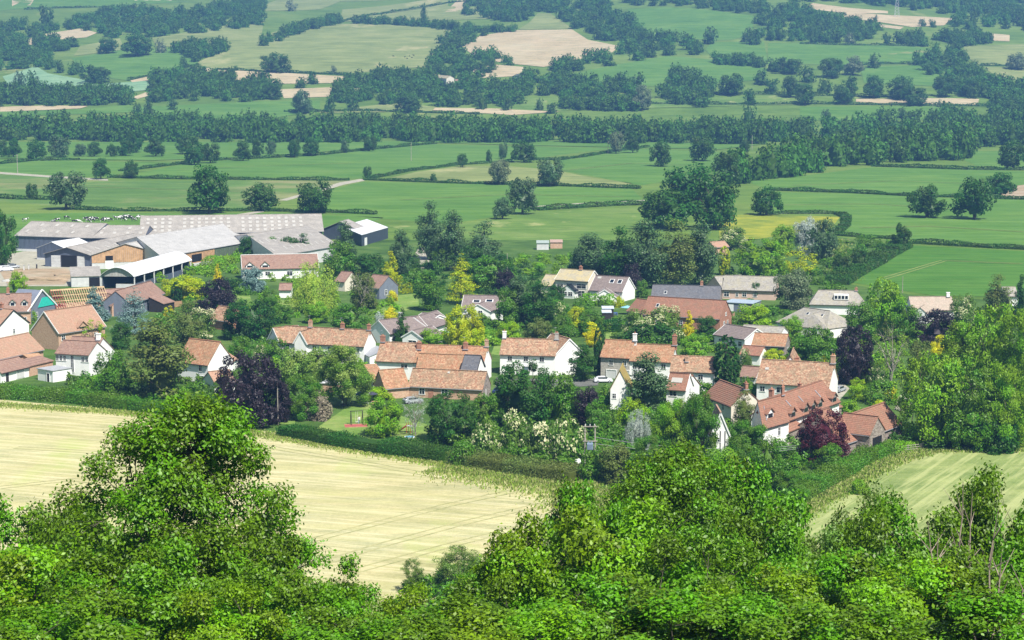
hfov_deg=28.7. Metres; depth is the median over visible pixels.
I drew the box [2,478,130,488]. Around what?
wheel tracks
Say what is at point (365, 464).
wheel tracks
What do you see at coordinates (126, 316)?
cedar tree
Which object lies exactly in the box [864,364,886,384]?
flowering shrub
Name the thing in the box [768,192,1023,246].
field
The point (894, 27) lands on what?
hill field
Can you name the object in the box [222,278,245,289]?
hedge
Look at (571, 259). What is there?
leafy tree
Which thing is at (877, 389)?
garden shrub
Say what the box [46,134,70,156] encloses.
field tree
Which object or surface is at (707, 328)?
leafy tree
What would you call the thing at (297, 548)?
tree
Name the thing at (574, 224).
rough meadow
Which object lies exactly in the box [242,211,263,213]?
farm track
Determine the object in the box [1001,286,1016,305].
distant cottage
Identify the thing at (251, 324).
yew tree
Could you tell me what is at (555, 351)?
white house
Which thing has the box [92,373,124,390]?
hedge
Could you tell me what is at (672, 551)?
tree
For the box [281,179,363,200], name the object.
farm track
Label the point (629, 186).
hedge
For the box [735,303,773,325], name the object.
leafy tree
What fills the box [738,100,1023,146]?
woodland
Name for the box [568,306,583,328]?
garden shrub
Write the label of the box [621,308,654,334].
flowering tree
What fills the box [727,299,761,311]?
garden workshop
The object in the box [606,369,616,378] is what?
garage door
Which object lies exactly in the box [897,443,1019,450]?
rail fence
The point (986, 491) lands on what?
tree
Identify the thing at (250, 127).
woodland
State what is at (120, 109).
hill field
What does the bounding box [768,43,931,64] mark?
hill field
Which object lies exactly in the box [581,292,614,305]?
hedge
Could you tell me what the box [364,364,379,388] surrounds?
lean to barn
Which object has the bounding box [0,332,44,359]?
pink roofed annexe
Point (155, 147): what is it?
field tree
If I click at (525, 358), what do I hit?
window
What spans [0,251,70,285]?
farm yard
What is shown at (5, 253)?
leafy tree
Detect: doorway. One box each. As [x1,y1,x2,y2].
[61,255,76,266]
[89,277,99,286]
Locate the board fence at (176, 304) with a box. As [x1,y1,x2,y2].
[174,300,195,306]
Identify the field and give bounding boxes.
[0,0,178,10]
[0,105,85,111]
[0,105,132,115]
[0,140,759,159]
[0,159,169,176]
[0,175,344,209]
[0,400,567,612]
[1,213,381,252]
[2,66,87,86]
[12,0,32,5]
[28,29,96,44]
[72,49,197,79]
[74,38,121,55]
[92,81,148,90]
[130,77,147,81]
[130,100,319,118]
[134,92,148,98]
[135,144,611,177]
[152,21,263,46]
[198,24,450,72]
[206,68,342,83]
[264,0,375,10]
[281,87,357,97]
[320,103,434,112]
[320,182,644,222]
[341,0,511,20]
[391,166,630,186]
[433,108,557,114]
[445,0,501,11]
[463,29,616,66]
[472,65,522,77]
[512,95,797,110]
[520,13,572,28]
[554,149,719,184]
[575,56,766,85]
[628,7,753,39]
[706,41,766,62]
[746,167,1023,199]
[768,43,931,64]
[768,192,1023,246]
[800,106,941,119]
[811,3,887,12]
[844,13,951,26]
[854,246,1023,295]
[856,98,978,103]
[861,65,939,85]
[864,22,902,28]
[891,50,926,53]
[964,44,1023,64]
[964,151,1023,167]
[985,67,1023,79]
[992,33,1009,40]
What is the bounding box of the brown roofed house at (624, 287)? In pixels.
[588,275,635,300]
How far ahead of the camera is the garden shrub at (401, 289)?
628.57 m
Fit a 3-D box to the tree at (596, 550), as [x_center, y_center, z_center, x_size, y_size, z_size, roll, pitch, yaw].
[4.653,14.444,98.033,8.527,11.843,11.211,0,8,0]
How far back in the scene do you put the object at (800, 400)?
406.47 m
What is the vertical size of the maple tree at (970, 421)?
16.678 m
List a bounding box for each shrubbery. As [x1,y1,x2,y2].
[65,365,275,412]
[152,307,209,343]
[179,280,274,350]
[183,254,240,277]
[257,271,400,319]
[263,343,375,389]
[363,250,544,294]
[397,554,516,609]
[441,328,512,345]
[443,384,613,467]
[475,296,611,337]
[510,252,571,275]
[586,380,842,506]
[603,313,850,370]
[724,261,847,317]
[805,231,888,276]
[859,306,1010,411]
[888,427,1022,450]
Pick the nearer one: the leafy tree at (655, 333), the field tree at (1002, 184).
the leafy tree at (655, 333)
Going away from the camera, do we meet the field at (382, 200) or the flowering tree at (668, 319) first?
the flowering tree at (668, 319)
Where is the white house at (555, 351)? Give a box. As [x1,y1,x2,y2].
[499,327,579,375]
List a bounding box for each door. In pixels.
[16,369,24,378]
[46,373,49,381]
[105,261,113,268]
[428,389,432,397]
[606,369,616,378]
[728,304,733,310]
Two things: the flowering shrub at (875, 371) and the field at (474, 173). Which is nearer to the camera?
the flowering shrub at (875, 371)
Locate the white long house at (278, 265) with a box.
[240,253,318,278]
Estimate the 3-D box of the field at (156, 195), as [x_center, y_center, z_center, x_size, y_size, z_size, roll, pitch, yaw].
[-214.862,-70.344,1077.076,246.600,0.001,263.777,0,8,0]
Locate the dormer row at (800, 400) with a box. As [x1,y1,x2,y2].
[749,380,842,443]
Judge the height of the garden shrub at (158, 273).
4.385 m
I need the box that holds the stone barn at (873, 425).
[798,402,902,453]
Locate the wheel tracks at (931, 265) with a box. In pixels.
[878,260,1014,279]
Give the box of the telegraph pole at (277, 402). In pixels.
[271,374,278,424]
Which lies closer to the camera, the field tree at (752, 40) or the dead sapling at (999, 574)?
the dead sapling at (999, 574)
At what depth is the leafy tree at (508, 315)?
550.87 m
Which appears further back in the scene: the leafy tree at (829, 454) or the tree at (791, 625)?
the leafy tree at (829, 454)
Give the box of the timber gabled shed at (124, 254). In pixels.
[90,223,238,268]
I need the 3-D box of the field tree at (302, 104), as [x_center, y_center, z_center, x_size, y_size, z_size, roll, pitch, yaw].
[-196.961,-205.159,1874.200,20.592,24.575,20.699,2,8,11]
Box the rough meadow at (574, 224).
[388,206,653,239]
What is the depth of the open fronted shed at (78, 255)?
703.25 m
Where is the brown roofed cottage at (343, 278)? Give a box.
[334,271,356,290]
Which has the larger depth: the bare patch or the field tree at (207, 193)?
the bare patch
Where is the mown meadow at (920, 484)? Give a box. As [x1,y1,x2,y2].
[800,451,1023,552]
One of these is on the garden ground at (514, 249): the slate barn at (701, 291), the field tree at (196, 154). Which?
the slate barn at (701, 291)
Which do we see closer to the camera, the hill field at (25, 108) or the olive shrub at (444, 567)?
the olive shrub at (444, 567)
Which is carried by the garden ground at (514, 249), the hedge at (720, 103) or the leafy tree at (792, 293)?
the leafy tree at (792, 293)
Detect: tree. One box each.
[0,138,7,156]
[0,208,18,264]
[0,493,117,605]
[0,538,123,629]
[0,583,160,639]
[6,138,21,156]
[9,270,29,292]
[13,71,25,85]
[19,495,157,614]
[23,70,41,86]
[25,183,37,197]
[26,140,47,158]
[37,538,242,639]
[38,4,53,29]
[42,171,87,209]
[43,386,337,636]
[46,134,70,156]
[72,143,86,155]
[78,64,111,82]
[81,318,106,338]
[85,286,111,320]
[87,141,102,156]
[89,347,133,392]
[92,157,110,178]
[96,38,118,52]
[105,144,117,156]
[110,287,151,333]
[110,322,131,349]
[116,137,134,155]
[120,33,153,55]
[122,317,196,398]
[123,159,138,177]
[127,130,144,151]
[128,514,254,639]
[132,102,141,112]
[143,99,153,113]
[143,137,164,155]
[153,38,166,52]
[161,577,294,639]
[166,97,177,109]
[170,298,205,348]
[171,281,181,300]
[174,133,198,153]
[179,56,187,66]
[184,141,204,164]
[186,164,230,213]
[189,307,216,339]
[195,276,238,312]
[195,563,369,639]
[202,142,220,162]
[209,376,226,402]
[212,263,222,281]
[220,299,280,341]
[228,335,252,358]
[232,140,250,160]
[237,236,253,257]
[238,266,266,292]
[240,182,280,210]
[251,136,264,155]
[253,530,378,620]
[259,51,291,72]
[261,82,282,98]
[262,288,277,310]
[262,336,290,361]
[265,139,275,153]
[270,304,293,323]
[275,348,308,383]
[280,236,297,242]
[282,584,396,639]
[282,607,457,639]
[283,373,323,421]
[285,0,297,10]
[287,139,300,157]
[289,260,339,313]
[291,88,312,112]
[294,233,309,244]
[295,77,308,87]
[296,179,333,213]
[302,137,319,155]
[302,301,331,323]
[302,347,337,382]
[307,72,318,83]
[312,343,375,405]
[322,240,355,280]
[324,96,335,111]
[328,303,372,328]
[329,220,356,270]
[330,65,336,73]
[340,138,348,152]
[345,270,377,307]
[346,94,358,109]
[347,253,385,280]
[349,272,378,308]
[349,579,420,618]
[361,396,403,438]
[362,134,377,150]
[362,166,371,176]
[376,578,467,623]
[383,251,402,286]
[388,229,413,274]
[390,587,525,639]
[392,92,422,112]
[392,307,409,341]
[399,267,426,290]
[401,393,427,435]
[411,200,443,259]
[413,269,446,310]
[419,328,445,344]
[420,3,427,20]
[424,390,479,443]
[430,173,437,180]
[430,209,468,270]
[430,241,456,270]
[437,603,588,639]
[438,571,521,610]
[441,303,485,345]
[444,253,479,303]
[449,438,476,465]
[455,245,487,274]
[457,153,467,166]
[462,219,503,260]
[466,254,517,289]
[466,505,605,613]
[469,393,498,435]
[478,565,581,620]
[486,149,491,160]
[488,159,511,184]
[492,197,514,218]
[493,269,514,289]
[493,359,558,425]
[494,286,522,326]
[498,141,507,158]
[501,97,513,110]
[504,275,532,324]
[505,177,537,213]
[510,140,537,162]
[517,565,673,639]
[519,280,560,324]
[521,494,671,615]
[534,98,543,110]
[536,156,564,185]
[538,470,640,570]
[539,371,580,424]
[546,102,556,113]
[547,284,565,301]
[548,313,577,337]
[566,344,596,380]
[567,246,586,268]
[568,232,611,274]
[573,385,601,425]
[576,309,600,336]
[577,446,607,481]
[582,321,601,346]
[584,399,609,432]
[584,525,767,623]
[593,323,604,375]
[595,225,637,275]
[596,442,633,485]
[597,435,756,580]
[602,580,788,639]
[608,131,624,153]
[615,70,633,85]
[615,397,651,430]
[616,320,680,344]
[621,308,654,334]
[622,263,643,289]
[622,409,651,451]
[623,218,672,288]
[624,133,639,152]
[625,351,675,411]
[630,434,670,469]
[632,71,645,88]
[632,84,651,110]
[638,189,698,229]
[641,194,668,224]
[648,304,685,338]
[649,139,671,166]
[649,397,688,449]
[653,218,698,284]
[659,161,734,202]
[671,447,821,579]
[672,389,721,457]
[676,562,842,639]
[683,311,694,336]
[685,222,723,284]
[686,174,740,229]
[689,133,716,160]
[696,316,716,336]
[700,500,849,597]
[702,26,718,43]
[707,446,740,486]
[710,151,743,183]
[713,334,739,384]
[716,227,747,250]
[717,73,744,94]
[718,246,730,274]
[723,417,771,467]
[731,237,788,275]
[732,389,755,425]
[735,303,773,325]
[735,592,964,639]
[739,140,750,152]
[739,376,756,397]
[740,32,748,42]
[740,101,756,120]
[741,545,907,632]
[743,27,761,44]
[743,88,755,104]
[750,184,783,214]
[750,434,784,491]
[752,282,759,293]
[753,70,767,84]
[762,57,779,71]
[764,78,779,91]
[768,470,810,507]
[770,224,795,254]
[773,57,802,73]
[773,266,813,310]
[779,314,803,339]
[781,75,801,96]
[785,338,811,360]
[792,215,818,254]
[793,83,815,104]
[795,406,850,464]
[796,65,816,82]
[797,516,863,601]
[799,324,836,361]
[804,216,839,259]
[806,26,817,43]
[810,442,846,468]
[810,478,921,602]
[817,57,843,77]
[817,76,832,93]
[820,108,831,117]
[830,254,851,272]
[830,494,951,608]
[832,82,857,102]
[835,325,874,385]
[835,552,982,637]
[841,75,858,89]
[843,55,864,74]
[844,32,855,44]
[845,301,879,344]
[848,479,872,495]
[851,247,870,266]
[860,276,907,340]
[860,579,1023,639]
[863,74,884,98]
[866,52,880,68]
[868,489,1002,579]
[870,320,910,380]
[881,33,890,44]
[884,300,921,341]
[885,75,914,99]
[890,222,911,244]
[895,350,970,447]
[897,107,912,117]
[900,86,927,105]
[906,183,947,217]
[906,338,930,376]
[912,50,923,65]
[915,308,954,345]
[917,535,1023,638]
[918,19,926,25]
[921,48,937,62]
[928,19,936,27]
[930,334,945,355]
[932,75,959,96]
[932,365,1006,452]
[934,320,988,390]
[946,458,1023,634]
[948,176,997,218]
[948,292,976,330]
[957,78,981,95]
[964,302,1023,407]
[973,361,1023,447]
[980,417,1021,455]
[982,273,1015,318]
[986,172,1017,196]
[996,306,1023,409]
[997,139,1023,167]
[1005,52,1023,68]
[1011,274,1023,320]
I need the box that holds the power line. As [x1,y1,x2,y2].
[596,437,798,448]
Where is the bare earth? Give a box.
[0,269,69,284]
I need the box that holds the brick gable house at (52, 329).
[30,304,106,349]
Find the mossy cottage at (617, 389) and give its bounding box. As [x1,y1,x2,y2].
[608,363,632,409]
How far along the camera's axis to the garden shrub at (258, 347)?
488.83 m
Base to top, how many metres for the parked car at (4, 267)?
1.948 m
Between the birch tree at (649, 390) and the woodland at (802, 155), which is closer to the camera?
the birch tree at (649, 390)
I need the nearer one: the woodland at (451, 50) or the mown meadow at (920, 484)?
the mown meadow at (920, 484)
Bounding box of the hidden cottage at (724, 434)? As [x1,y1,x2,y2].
[708,404,730,449]
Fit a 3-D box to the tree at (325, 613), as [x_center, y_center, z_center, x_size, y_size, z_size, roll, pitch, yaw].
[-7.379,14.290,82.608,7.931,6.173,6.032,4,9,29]
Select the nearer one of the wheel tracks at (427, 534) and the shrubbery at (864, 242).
the wheel tracks at (427, 534)
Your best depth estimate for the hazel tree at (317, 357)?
458.23 m
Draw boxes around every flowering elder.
[470,417,502,453]
[496,408,531,448]
[516,420,551,458]
[544,410,589,460]
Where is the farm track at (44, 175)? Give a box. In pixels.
[0,172,107,180]
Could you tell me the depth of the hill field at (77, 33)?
2530.13 m
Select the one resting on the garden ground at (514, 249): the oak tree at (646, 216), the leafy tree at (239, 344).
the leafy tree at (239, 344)
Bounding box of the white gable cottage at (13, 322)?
[0,303,29,337]
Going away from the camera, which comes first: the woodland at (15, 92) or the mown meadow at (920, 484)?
the mown meadow at (920, 484)
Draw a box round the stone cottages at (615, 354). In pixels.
[600,330,677,378]
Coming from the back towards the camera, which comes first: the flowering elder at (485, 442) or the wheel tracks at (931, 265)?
the wheel tracks at (931, 265)
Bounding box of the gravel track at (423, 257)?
[415,249,428,268]
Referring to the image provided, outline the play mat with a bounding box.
[344,424,367,427]
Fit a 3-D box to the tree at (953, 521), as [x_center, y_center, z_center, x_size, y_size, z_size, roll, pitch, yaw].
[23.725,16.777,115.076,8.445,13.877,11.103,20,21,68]
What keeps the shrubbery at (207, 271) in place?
on the garden ground at (514, 249)
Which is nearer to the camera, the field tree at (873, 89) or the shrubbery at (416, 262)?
the shrubbery at (416, 262)
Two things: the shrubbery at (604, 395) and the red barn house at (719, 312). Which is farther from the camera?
the red barn house at (719, 312)
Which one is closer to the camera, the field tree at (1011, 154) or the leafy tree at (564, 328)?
the leafy tree at (564, 328)
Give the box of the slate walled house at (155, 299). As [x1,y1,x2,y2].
[96,280,174,316]
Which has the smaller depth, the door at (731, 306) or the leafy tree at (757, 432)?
the leafy tree at (757, 432)
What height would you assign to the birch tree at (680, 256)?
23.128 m
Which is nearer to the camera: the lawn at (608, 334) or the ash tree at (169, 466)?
the ash tree at (169, 466)
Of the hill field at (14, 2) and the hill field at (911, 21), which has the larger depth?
the hill field at (14, 2)
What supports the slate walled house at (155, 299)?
on the garden ground at (514, 249)
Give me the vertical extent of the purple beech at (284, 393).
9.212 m
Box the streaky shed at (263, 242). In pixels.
[235,219,363,262]
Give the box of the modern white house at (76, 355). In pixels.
[36,332,114,381]
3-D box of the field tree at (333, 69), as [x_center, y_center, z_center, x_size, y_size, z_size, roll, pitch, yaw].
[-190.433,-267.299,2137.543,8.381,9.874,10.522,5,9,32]
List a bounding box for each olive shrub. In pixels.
[400,557,424,586]
[432,545,482,581]
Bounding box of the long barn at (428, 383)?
[373,367,490,399]
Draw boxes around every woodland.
[0,16,59,42]
[0,29,84,74]
[0,77,59,106]
[0,108,774,143]
[47,80,136,105]
[62,0,267,37]
[145,63,283,101]
[168,35,231,61]
[257,12,344,45]
[328,62,534,109]
[351,14,517,32]
[424,25,514,77]
[460,0,703,71]
[517,67,637,96]
[556,89,642,110]
[622,0,773,12]
[654,65,716,106]
[710,50,768,67]
[726,117,982,183]
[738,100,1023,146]
[751,0,884,42]
[794,0,1023,30]
[891,27,928,46]
[918,40,1023,109]
[931,27,993,46]
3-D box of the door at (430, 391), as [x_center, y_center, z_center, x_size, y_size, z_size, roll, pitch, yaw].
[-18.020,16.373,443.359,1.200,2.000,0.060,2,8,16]
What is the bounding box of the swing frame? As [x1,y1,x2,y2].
[350,410,363,424]
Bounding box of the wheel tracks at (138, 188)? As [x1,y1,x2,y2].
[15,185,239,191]
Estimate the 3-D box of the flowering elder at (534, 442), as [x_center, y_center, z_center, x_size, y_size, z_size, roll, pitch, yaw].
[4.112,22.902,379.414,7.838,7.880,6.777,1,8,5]
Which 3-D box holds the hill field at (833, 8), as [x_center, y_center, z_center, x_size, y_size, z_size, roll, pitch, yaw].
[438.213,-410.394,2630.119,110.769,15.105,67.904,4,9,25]
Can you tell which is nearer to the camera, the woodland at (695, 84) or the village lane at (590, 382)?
the village lane at (590, 382)
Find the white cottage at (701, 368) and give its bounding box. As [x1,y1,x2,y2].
[670,355,716,390]
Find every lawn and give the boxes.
[236,294,251,304]
[277,300,295,312]
[280,416,295,423]
[317,403,441,440]
[379,294,418,314]
[491,345,500,355]
[606,332,615,338]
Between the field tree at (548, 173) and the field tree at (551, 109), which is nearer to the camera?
the field tree at (548, 173)
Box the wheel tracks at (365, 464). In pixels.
[268,446,478,484]
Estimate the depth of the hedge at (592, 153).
1392.19 m
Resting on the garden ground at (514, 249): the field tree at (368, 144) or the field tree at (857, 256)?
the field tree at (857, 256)
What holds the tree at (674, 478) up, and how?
on the woodland floor
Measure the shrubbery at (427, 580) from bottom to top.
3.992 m
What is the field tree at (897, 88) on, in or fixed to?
on the hill field at (951, 100)
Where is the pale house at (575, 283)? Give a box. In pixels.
[540,262,597,298]
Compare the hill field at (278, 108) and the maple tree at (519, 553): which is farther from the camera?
the hill field at (278, 108)
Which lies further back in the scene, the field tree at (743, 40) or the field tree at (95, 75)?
the field tree at (743, 40)
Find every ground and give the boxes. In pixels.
[0,0,1023,606]
[0,237,1018,513]
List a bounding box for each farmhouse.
[438,75,454,84]
[739,347,838,399]
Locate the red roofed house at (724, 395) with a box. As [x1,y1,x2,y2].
[704,376,757,421]
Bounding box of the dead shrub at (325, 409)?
[304,390,332,421]
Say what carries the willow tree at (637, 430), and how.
on the garden ground at (514, 249)
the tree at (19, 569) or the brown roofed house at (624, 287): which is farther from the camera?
the brown roofed house at (624, 287)
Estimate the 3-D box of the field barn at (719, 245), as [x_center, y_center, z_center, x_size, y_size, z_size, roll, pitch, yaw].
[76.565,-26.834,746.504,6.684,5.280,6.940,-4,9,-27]
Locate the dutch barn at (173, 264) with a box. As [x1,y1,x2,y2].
[100,252,191,288]
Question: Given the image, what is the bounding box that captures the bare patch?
[1003,185,1023,197]
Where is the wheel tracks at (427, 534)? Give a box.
[306,501,545,569]
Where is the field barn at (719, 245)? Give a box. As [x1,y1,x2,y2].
[708,241,729,254]
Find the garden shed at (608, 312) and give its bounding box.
[601,306,613,320]
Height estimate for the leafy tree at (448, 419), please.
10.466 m
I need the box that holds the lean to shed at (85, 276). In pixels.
[70,266,100,286]
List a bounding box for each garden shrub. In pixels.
[31,311,36,323]
[146,270,167,281]
[161,277,178,296]
[163,305,174,316]
[165,274,204,299]
[253,341,268,364]
[369,386,395,401]
[375,311,383,320]
[383,307,397,318]
[386,290,397,300]
[398,282,404,293]
[405,282,412,293]
[474,312,490,330]
[497,321,520,338]
[522,316,551,337]
[553,302,566,320]
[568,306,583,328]
[612,295,625,307]
[636,280,648,297]
[679,333,713,355]
[739,348,752,368]
[763,348,786,359]
[784,246,818,274]
[841,399,861,414]
[847,378,867,400]
[861,379,898,405]
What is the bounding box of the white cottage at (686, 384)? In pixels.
[666,372,700,404]
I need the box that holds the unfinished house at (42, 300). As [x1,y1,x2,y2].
[16,286,106,323]
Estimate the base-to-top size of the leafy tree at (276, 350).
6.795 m
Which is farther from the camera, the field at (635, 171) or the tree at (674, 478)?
the field at (635, 171)
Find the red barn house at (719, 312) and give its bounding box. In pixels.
[626,296,731,329]
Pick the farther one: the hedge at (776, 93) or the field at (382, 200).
the hedge at (776, 93)
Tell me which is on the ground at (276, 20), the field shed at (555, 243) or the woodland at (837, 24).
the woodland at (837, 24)
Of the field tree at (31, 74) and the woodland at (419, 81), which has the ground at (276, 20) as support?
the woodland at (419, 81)
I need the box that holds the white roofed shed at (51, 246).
[37,238,86,259]
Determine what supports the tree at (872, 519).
on the woodland floor
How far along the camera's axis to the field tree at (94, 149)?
1384.06 m
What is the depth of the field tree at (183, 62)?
2209.57 m
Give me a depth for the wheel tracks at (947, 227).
852.98 m
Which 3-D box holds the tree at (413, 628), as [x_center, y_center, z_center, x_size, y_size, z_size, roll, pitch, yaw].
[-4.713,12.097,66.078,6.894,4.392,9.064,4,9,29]
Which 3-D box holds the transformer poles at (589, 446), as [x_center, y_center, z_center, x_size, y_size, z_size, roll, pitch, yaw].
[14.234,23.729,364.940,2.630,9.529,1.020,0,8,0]
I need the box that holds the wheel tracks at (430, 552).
[356,526,523,572]
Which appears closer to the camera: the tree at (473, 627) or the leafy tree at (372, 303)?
the tree at (473, 627)
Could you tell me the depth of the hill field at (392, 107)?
1901.08 m
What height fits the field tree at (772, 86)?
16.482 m
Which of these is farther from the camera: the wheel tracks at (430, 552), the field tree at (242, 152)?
the field tree at (242, 152)
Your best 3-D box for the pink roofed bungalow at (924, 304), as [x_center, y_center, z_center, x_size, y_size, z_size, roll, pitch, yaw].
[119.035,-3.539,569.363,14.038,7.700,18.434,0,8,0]
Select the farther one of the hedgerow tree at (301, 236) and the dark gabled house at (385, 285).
the hedgerow tree at (301, 236)
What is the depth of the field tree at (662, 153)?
1274.92 m
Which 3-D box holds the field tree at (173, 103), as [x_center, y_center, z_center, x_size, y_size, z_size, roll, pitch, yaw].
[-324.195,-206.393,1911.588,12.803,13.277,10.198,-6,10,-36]
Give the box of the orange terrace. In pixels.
[267,319,378,363]
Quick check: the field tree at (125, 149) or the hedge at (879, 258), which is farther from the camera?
the field tree at (125, 149)
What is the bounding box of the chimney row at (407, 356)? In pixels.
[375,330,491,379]
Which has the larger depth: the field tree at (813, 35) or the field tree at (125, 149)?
the field tree at (813, 35)
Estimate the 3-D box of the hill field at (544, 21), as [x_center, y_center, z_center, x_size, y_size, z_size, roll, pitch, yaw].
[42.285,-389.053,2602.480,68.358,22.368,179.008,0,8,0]
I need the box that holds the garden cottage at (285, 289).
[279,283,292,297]
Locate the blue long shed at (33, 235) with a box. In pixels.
[14,221,153,251]
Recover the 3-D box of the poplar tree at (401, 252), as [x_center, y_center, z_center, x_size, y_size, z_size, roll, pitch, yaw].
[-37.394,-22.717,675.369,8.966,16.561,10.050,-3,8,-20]
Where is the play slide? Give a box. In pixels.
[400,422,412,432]
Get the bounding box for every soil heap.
[23,276,67,280]
[53,274,69,276]
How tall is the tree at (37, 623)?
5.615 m
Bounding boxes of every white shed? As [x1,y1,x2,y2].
[116,224,241,272]
[347,219,387,245]
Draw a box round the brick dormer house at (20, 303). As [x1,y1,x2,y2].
[0,283,31,323]
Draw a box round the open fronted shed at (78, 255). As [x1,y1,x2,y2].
[44,230,158,266]
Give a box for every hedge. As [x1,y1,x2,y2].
[0,156,79,163]
[0,193,56,199]
[0,381,137,410]
[24,5,119,9]
[74,204,377,214]
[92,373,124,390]
[107,173,349,180]
[118,160,187,170]
[126,395,173,414]
[127,63,199,80]
[170,385,192,401]
[187,248,245,274]
[200,140,437,160]
[215,67,345,74]
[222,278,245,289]
[275,423,453,461]
[284,108,479,113]
[343,0,463,20]
[362,176,550,185]
[370,159,514,177]
[445,447,584,481]
[482,328,499,336]
[513,145,649,159]
[537,199,643,210]
[551,182,641,188]
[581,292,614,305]
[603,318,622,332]
[649,100,767,104]
[711,91,927,97]
[767,186,1023,199]
[767,459,860,504]
[768,100,990,106]
[768,209,851,231]
[800,42,928,46]
[825,240,912,284]
[835,231,896,238]
[843,439,899,469]
[844,61,914,65]
[871,163,1023,169]
[886,436,1023,452]
[911,238,1023,249]
[979,63,1004,65]
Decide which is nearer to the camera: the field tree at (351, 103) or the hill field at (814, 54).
the field tree at (351, 103)
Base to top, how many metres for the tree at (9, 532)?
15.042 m
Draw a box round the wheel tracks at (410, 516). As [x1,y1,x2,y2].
[308,486,540,541]
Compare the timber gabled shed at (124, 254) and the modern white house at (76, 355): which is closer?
the modern white house at (76, 355)
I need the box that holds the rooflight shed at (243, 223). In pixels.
[140,213,323,234]
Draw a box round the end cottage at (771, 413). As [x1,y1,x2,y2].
[751,380,789,446]
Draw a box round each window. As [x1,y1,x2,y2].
[70,355,74,372]
[418,388,424,394]
[523,356,527,361]
[576,284,585,288]
[578,290,584,297]
[669,391,676,396]
[759,386,764,391]
[776,387,780,392]
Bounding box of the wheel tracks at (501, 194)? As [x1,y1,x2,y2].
[399,194,617,199]
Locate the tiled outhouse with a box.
[210,305,238,329]
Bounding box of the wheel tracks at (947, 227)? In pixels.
[859,226,1017,231]
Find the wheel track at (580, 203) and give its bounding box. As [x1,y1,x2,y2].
[514,200,644,207]
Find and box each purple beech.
[213,349,282,427]
[265,380,292,422]
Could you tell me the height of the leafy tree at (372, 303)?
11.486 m
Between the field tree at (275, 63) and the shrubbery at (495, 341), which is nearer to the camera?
the shrubbery at (495, 341)
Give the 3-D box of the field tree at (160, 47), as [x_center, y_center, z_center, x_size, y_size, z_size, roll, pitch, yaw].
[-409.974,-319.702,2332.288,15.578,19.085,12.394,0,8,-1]
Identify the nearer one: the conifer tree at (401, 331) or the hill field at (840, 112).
the conifer tree at (401, 331)
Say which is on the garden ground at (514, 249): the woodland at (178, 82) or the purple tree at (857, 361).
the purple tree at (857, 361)
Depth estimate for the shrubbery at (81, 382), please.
451.27 m
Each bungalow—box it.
[371,310,446,342]
[461,294,504,319]
[706,275,779,299]
[713,323,790,365]
[743,324,788,333]
[776,307,846,337]
[809,286,863,314]
[905,292,953,323]
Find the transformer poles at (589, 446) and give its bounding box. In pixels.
[583,424,596,459]
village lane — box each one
[495,377,597,386]
[837,382,849,399]
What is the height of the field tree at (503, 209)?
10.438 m
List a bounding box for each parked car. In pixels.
[0,265,13,270]
[8,264,19,267]
[402,396,422,403]
[594,376,612,382]
[838,385,846,392]
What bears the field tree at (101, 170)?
on the ground at (276, 20)
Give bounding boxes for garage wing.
[0,355,53,382]
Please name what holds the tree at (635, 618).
on the woodland floor
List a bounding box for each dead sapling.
[914,488,1010,574]
[972,544,1023,637]
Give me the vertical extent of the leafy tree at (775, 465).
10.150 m
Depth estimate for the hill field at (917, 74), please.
2124.55 m
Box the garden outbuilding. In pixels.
[321,380,341,391]
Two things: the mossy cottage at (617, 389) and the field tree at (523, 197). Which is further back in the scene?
the field tree at (523, 197)
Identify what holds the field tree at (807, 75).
on the ground at (276, 20)
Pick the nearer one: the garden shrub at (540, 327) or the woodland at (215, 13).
the garden shrub at (540, 327)
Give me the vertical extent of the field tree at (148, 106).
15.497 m
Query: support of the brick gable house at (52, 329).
on the garden ground at (514, 249)
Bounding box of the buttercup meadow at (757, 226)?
[718,214,838,239]
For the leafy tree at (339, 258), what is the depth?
661.90 m
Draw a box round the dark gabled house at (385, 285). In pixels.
[371,274,398,298]
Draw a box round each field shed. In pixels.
[536,240,548,249]
[550,239,562,248]
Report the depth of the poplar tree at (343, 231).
674.36 m
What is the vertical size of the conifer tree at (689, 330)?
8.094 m
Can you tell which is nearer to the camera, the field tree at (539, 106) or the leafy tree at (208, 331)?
the leafy tree at (208, 331)
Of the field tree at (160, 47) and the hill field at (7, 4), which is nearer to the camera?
the field tree at (160, 47)
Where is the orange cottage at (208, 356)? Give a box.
[178,338,237,391]
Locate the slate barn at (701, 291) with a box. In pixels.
[651,277,721,299]
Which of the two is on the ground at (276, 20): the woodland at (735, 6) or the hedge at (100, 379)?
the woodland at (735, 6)
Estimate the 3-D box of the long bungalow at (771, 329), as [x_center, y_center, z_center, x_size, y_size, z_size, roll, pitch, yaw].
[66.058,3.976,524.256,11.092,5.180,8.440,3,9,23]
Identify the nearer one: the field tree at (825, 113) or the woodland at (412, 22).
the field tree at (825, 113)
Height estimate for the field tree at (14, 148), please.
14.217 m
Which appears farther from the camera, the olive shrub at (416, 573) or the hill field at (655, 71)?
the hill field at (655, 71)
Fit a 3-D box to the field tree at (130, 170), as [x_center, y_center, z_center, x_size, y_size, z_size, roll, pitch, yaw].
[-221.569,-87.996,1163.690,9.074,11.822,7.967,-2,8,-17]
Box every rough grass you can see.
[0,399,559,483]
[413,463,618,512]
[800,445,1023,521]
[826,238,864,280]

